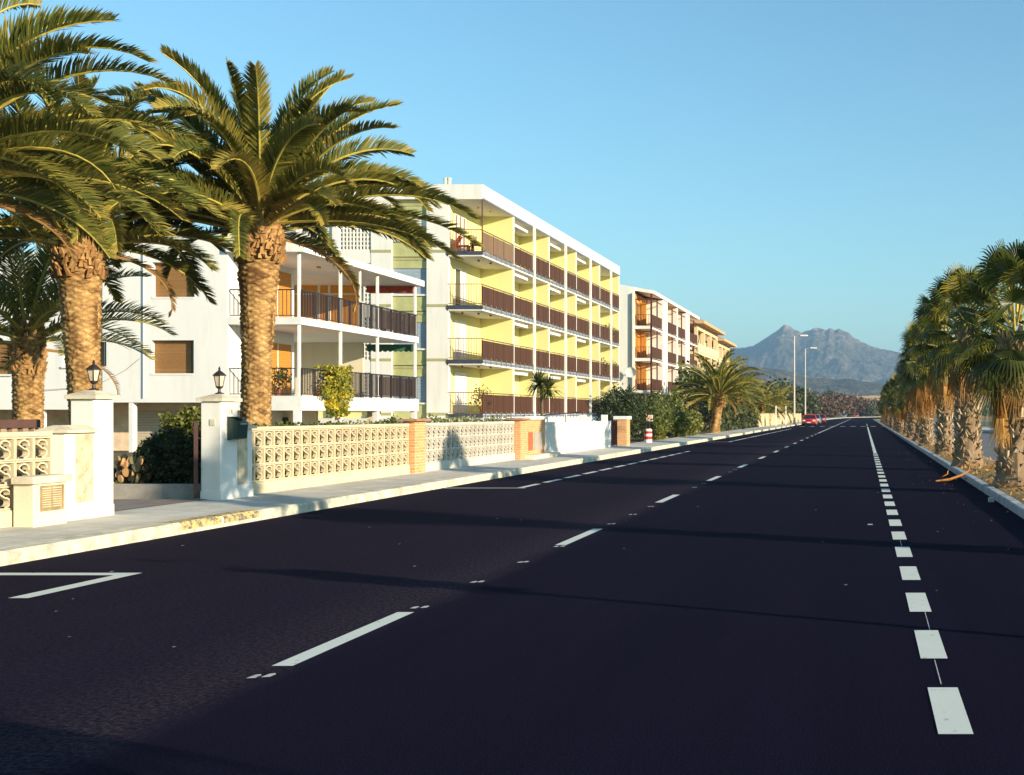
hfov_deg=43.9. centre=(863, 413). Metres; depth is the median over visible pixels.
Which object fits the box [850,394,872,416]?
bare tree
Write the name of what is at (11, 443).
pierced block wall
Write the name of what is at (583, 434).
white wall
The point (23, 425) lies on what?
rail fence
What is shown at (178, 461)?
hedge
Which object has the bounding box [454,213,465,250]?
balcony door
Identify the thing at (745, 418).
hedge
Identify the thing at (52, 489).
louvred door
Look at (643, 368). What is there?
balcony door
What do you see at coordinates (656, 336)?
apricot apartment block
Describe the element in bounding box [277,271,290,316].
shutter door
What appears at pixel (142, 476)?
planting bed
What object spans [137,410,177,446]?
garage door
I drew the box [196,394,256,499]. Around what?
gate pillar
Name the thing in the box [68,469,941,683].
paint spots
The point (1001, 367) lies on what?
fan palm
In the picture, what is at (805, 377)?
street lamp
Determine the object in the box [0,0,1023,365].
sky
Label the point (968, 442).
fan palm
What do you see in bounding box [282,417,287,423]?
ground floor window
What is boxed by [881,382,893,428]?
fan palm
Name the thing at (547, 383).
cordyline
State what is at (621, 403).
bush
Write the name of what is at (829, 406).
bare tree
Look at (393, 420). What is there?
hedge
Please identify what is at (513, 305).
yellow apartment block
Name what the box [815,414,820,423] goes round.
parked car
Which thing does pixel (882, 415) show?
fan palm
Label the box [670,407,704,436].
bush
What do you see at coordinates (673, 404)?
bush
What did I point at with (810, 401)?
tree
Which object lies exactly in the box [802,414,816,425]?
parked car
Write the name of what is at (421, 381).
window
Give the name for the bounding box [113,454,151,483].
prickly pear
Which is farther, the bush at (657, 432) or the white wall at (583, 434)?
the bush at (657, 432)
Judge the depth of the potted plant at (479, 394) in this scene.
62.86 m
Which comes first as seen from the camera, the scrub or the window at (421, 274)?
the window at (421, 274)
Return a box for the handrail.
[544,411,582,421]
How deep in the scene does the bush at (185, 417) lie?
20.35 m
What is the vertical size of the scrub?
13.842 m
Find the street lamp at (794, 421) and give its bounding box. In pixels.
[793,335,807,423]
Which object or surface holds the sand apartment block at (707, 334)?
on the garden ground at (129, 454)
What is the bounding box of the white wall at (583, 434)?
[560,415,610,453]
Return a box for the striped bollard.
[644,429,651,442]
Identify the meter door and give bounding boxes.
[528,432,532,450]
[534,432,537,449]
[538,431,541,448]
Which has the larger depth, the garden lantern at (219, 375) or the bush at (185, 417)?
the bush at (185, 417)
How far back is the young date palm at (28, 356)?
23.68 m
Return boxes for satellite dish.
[626,367,635,376]
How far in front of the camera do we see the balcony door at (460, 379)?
64.00 m
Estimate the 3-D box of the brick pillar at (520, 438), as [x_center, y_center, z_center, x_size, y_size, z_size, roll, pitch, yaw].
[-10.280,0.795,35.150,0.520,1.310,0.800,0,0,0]
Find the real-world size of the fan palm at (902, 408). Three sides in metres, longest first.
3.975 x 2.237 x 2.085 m
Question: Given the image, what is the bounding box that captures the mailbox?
[227,417,247,440]
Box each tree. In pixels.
[671,359,752,410]
[754,375,804,412]
[764,382,804,412]
[792,387,820,417]
[800,389,820,413]
[807,391,825,413]
[815,393,837,416]
[822,388,838,416]
[827,392,849,416]
[839,393,856,416]
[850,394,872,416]
[859,401,877,416]
[869,397,880,416]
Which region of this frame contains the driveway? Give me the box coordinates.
[113,499,202,510]
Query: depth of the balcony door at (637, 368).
105.26 m
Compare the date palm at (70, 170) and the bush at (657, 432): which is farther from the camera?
the bush at (657, 432)
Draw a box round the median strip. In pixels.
[874,419,1023,503]
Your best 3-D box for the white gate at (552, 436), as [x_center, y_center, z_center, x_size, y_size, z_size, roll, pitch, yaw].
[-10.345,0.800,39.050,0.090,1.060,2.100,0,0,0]
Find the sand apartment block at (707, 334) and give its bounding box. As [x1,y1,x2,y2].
[690,318,736,408]
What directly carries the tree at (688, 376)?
on the garden ground at (129, 454)
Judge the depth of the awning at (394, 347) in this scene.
53.14 m
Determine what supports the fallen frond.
on the road at (740, 619)
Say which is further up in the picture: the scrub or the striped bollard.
the scrub
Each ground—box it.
[113,420,801,471]
[801,415,995,427]
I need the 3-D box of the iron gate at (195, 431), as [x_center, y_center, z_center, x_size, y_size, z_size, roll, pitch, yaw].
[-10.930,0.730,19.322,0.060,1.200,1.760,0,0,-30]
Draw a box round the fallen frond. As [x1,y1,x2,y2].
[936,461,978,481]
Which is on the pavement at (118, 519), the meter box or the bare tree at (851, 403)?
the meter box
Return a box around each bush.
[136,437,161,471]
[156,405,200,452]
[308,364,355,417]
[592,382,652,438]
[631,393,674,438]
[638,414,671,440]
[647,389,690,436]
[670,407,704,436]
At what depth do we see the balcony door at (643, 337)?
106.19 m
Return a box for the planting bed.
[39,465,163,483]
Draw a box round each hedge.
[133,424,265,483]
[168,418,402,478]
[360,413,529,463]
[691,401,759,431]
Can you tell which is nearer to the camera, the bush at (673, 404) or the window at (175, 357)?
the window at (175, 357)
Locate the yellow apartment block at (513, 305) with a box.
[219,178,619,423]
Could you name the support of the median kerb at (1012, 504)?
on the road at (740, 619)
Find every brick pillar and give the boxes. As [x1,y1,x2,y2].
[397,419,430,473]
[505,418,530,459]
[613,416,631,445]
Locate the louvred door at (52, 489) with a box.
[40,484,63,511]
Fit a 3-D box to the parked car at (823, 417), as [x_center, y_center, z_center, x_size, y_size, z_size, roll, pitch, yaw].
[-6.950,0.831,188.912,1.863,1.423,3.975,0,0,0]
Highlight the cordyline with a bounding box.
[521,369,564,415]
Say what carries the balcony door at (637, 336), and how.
in the apricot apartment block at (656, 336)
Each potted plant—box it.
[271,366,291,395]
[469,384,492,412]
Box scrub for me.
[839,403,992,416]
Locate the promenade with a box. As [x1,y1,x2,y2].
[933,421,998,433]
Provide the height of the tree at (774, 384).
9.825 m
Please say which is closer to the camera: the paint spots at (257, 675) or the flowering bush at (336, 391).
the paint spots at (257, 675)
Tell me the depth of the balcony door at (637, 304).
105.26 m
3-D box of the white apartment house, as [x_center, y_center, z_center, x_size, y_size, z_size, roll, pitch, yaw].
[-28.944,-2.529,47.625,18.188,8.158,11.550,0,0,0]
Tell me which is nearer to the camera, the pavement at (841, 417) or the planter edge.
the planter edge
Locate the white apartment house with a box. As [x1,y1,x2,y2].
[0,228,423,451]
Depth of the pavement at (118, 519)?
18.66 m
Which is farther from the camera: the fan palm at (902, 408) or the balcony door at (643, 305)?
the balcony door at (643, 305)
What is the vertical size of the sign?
1.450 m
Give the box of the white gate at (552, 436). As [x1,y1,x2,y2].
[545,421,559,451]
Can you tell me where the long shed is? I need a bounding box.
[857,396,880,399]
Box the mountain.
[712,325,990,413]
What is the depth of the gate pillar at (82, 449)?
15.51 m
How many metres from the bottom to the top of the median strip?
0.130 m
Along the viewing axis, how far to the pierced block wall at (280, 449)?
22.65 m
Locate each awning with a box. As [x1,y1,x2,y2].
[367,286,413,292]
[367,344,413,351]
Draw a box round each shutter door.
[271,343,276,395]
[276,342,290,395]
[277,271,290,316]
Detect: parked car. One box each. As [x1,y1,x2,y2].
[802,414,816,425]
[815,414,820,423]
[819,414,825,422]
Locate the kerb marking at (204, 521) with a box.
[166,510,258,529]
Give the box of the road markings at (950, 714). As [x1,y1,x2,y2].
[0,420,972,733]
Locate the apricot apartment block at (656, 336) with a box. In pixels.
[619,285,699,404]
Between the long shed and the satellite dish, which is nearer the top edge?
the satellite dish
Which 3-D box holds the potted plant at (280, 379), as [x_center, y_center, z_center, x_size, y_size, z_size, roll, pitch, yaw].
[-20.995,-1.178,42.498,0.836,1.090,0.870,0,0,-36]
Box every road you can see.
[0,417,1023,774]
[933,424,999,460]
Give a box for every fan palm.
[878,390,888,426]
[878,405,885,424]
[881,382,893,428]
[883,386,895,429]
[885,373,904,430]
[886,385,903,432]
[893,354,919,437]
[894,383,907,433]
[895,319,936,445]
[900,340,931,440]
[905,293,968,453]
[914,261,1015,465]
[946,239,1023,487]
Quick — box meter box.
[11,474,71,526]
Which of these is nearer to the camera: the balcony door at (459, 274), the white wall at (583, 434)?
the white wall at (583, 434)
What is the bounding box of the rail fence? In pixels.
[0,419,40,505]
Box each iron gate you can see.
[193,421,197,497]
[610,419,616,445]
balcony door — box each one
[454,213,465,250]
[454,267,465,304]
[454,320,465,359]
[454,372,466,412]
[636,302,639,325]
[636,335,639,357]
[636,367,639,388]
[641,303,645,325]
[641,335,645,357]
[641,366,645,388]
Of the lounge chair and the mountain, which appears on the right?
the mountain
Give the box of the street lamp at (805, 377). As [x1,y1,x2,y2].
[804,347,816,413]
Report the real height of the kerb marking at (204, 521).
0.106 m
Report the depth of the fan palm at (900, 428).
87.97 m
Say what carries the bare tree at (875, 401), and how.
on the ground at (985, 420)
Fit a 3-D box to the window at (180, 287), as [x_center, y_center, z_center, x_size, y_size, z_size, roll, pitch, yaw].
[-24.542,-4.725,42.117,1.512,1.302,0.262,0,0,0]
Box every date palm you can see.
[0,0,227,264]
[0,69,260,424]
[0,239,176,467]
[47,43,485,425]
[673,348,771,432]
[712,357,772,419]
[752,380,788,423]
[765,386,799,423]
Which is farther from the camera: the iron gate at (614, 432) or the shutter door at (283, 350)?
the iron gate at (614, 432)
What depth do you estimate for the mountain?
4544.15 m
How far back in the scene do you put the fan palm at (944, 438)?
41.37 m
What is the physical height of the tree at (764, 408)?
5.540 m
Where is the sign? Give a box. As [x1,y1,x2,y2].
[646,412,652,428]
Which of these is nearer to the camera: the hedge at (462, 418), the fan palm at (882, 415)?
the hedge at (462, 418)
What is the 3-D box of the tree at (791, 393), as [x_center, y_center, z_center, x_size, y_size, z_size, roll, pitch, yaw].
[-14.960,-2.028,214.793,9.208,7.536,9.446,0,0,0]
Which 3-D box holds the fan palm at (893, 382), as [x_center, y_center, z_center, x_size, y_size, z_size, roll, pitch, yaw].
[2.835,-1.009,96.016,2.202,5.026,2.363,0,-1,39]
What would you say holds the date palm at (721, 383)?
on the pavement at (118, 519)
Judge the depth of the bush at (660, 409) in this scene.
61.53 m
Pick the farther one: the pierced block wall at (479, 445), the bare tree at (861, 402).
the bare tree at (861, 402)
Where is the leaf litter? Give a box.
[899,433,1023,549]
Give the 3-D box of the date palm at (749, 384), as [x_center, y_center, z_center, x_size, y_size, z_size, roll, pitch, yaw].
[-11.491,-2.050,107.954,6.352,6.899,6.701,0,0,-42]
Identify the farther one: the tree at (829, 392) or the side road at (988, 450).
the tree at (829, 392)
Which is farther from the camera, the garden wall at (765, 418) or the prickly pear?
the garden wall at (765, 418)
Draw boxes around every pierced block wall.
[0,431,52,527]
[252,423,409,493]
[426,421,514,470]
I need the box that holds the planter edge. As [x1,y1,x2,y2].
[113,484,200,498]
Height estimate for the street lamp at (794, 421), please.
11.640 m
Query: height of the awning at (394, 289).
0.389 m
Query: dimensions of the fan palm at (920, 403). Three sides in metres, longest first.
5.910 x 2.935 x 2.736 m
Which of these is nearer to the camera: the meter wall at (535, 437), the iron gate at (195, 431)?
the iron gate at (195, 431)
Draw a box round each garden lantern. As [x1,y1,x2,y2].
[85,360,101,389]
[212,366,225,393]
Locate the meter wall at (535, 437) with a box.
[514,416,559,459]
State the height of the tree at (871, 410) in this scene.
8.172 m
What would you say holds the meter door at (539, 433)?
in the meter wall at (535, 437)
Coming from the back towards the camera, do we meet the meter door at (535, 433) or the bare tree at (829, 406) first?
the bare tree at (829, 406)
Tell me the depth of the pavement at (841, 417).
410.01 m
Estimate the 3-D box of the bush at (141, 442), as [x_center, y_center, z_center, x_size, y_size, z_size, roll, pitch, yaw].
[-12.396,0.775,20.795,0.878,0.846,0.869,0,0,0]
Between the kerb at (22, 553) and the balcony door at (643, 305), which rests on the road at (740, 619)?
the kerb at (22, 553)
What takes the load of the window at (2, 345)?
in the white apartment house
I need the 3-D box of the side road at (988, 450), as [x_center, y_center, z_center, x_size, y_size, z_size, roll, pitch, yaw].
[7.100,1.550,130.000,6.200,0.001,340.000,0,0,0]
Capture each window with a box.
[0,343,11,375]
[61,342,105,367]
[151,341,193,374]
[152,263,194,298]
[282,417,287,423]
[393,269,426,293]
[393,323,426,347]
[393,377,426,402]
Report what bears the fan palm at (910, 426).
on the median strip
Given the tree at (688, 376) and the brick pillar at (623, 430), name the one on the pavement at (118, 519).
the brick pillar at (623, 430)
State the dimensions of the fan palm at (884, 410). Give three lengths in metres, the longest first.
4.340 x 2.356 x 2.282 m
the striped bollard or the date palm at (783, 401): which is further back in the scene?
the date palm at (783, 401)
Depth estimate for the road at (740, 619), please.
8.44 m
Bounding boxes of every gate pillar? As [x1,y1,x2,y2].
[34,390,119,520]
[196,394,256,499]
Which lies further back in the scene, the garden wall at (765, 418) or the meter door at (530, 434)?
the garden wall at (765, 418)
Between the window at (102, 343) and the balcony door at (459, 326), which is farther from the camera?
the balcony door at (459, 326)
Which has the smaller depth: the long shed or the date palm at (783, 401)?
the date palm at (783, 401)
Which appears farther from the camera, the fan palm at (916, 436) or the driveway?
the fan palm at (916, 436)
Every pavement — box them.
[0,421,801,546]
[826,417,857,419]
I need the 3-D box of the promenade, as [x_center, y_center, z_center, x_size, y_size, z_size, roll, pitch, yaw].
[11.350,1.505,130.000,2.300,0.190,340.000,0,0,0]
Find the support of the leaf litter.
on the road at (740, 619)
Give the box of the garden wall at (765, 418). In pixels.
[757,413,800,426]
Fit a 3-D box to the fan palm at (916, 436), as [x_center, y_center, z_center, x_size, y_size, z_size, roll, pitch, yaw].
[3.081,-1.621,61.357,2.942,6.234,2.848,4,2,0]
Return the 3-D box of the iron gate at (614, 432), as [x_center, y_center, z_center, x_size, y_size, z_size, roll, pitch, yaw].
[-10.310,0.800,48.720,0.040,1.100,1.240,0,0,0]
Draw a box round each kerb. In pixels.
[0,423,801,565]
[873,419,1023,518]
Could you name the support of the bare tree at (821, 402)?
on the ground at (985, 420)
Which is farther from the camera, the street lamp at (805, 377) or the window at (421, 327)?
the street lamp at (805, 377)
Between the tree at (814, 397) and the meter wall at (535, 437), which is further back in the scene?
the tree at (814, 397)
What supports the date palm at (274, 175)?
on the garden ground at (129, 454)
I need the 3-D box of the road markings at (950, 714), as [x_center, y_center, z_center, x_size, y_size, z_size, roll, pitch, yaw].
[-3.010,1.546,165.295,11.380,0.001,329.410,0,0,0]
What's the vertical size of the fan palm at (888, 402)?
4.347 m
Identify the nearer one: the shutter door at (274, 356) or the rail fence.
the rail fence
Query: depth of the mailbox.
18.80 m
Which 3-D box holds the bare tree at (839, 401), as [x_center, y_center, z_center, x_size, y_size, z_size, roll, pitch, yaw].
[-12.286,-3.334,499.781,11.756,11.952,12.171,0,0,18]
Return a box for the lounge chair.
[453,235,470,250]
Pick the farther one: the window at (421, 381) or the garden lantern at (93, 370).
the window at (421, 381)
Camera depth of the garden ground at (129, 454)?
42.90 m
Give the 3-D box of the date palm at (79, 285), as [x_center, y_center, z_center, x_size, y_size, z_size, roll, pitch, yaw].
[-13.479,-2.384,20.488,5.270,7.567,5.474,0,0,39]
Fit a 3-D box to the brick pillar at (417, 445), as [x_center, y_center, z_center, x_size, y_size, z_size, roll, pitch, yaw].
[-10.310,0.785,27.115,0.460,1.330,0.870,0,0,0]
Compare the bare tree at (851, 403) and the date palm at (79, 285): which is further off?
the bare tree at (851, 403)
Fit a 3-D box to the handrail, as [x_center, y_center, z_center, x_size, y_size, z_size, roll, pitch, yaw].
[-12.000,0.653,45.400,0.056,1.494,10.042,0,0,0]
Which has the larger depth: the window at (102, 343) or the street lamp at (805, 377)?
the street lamp at (805, 377)

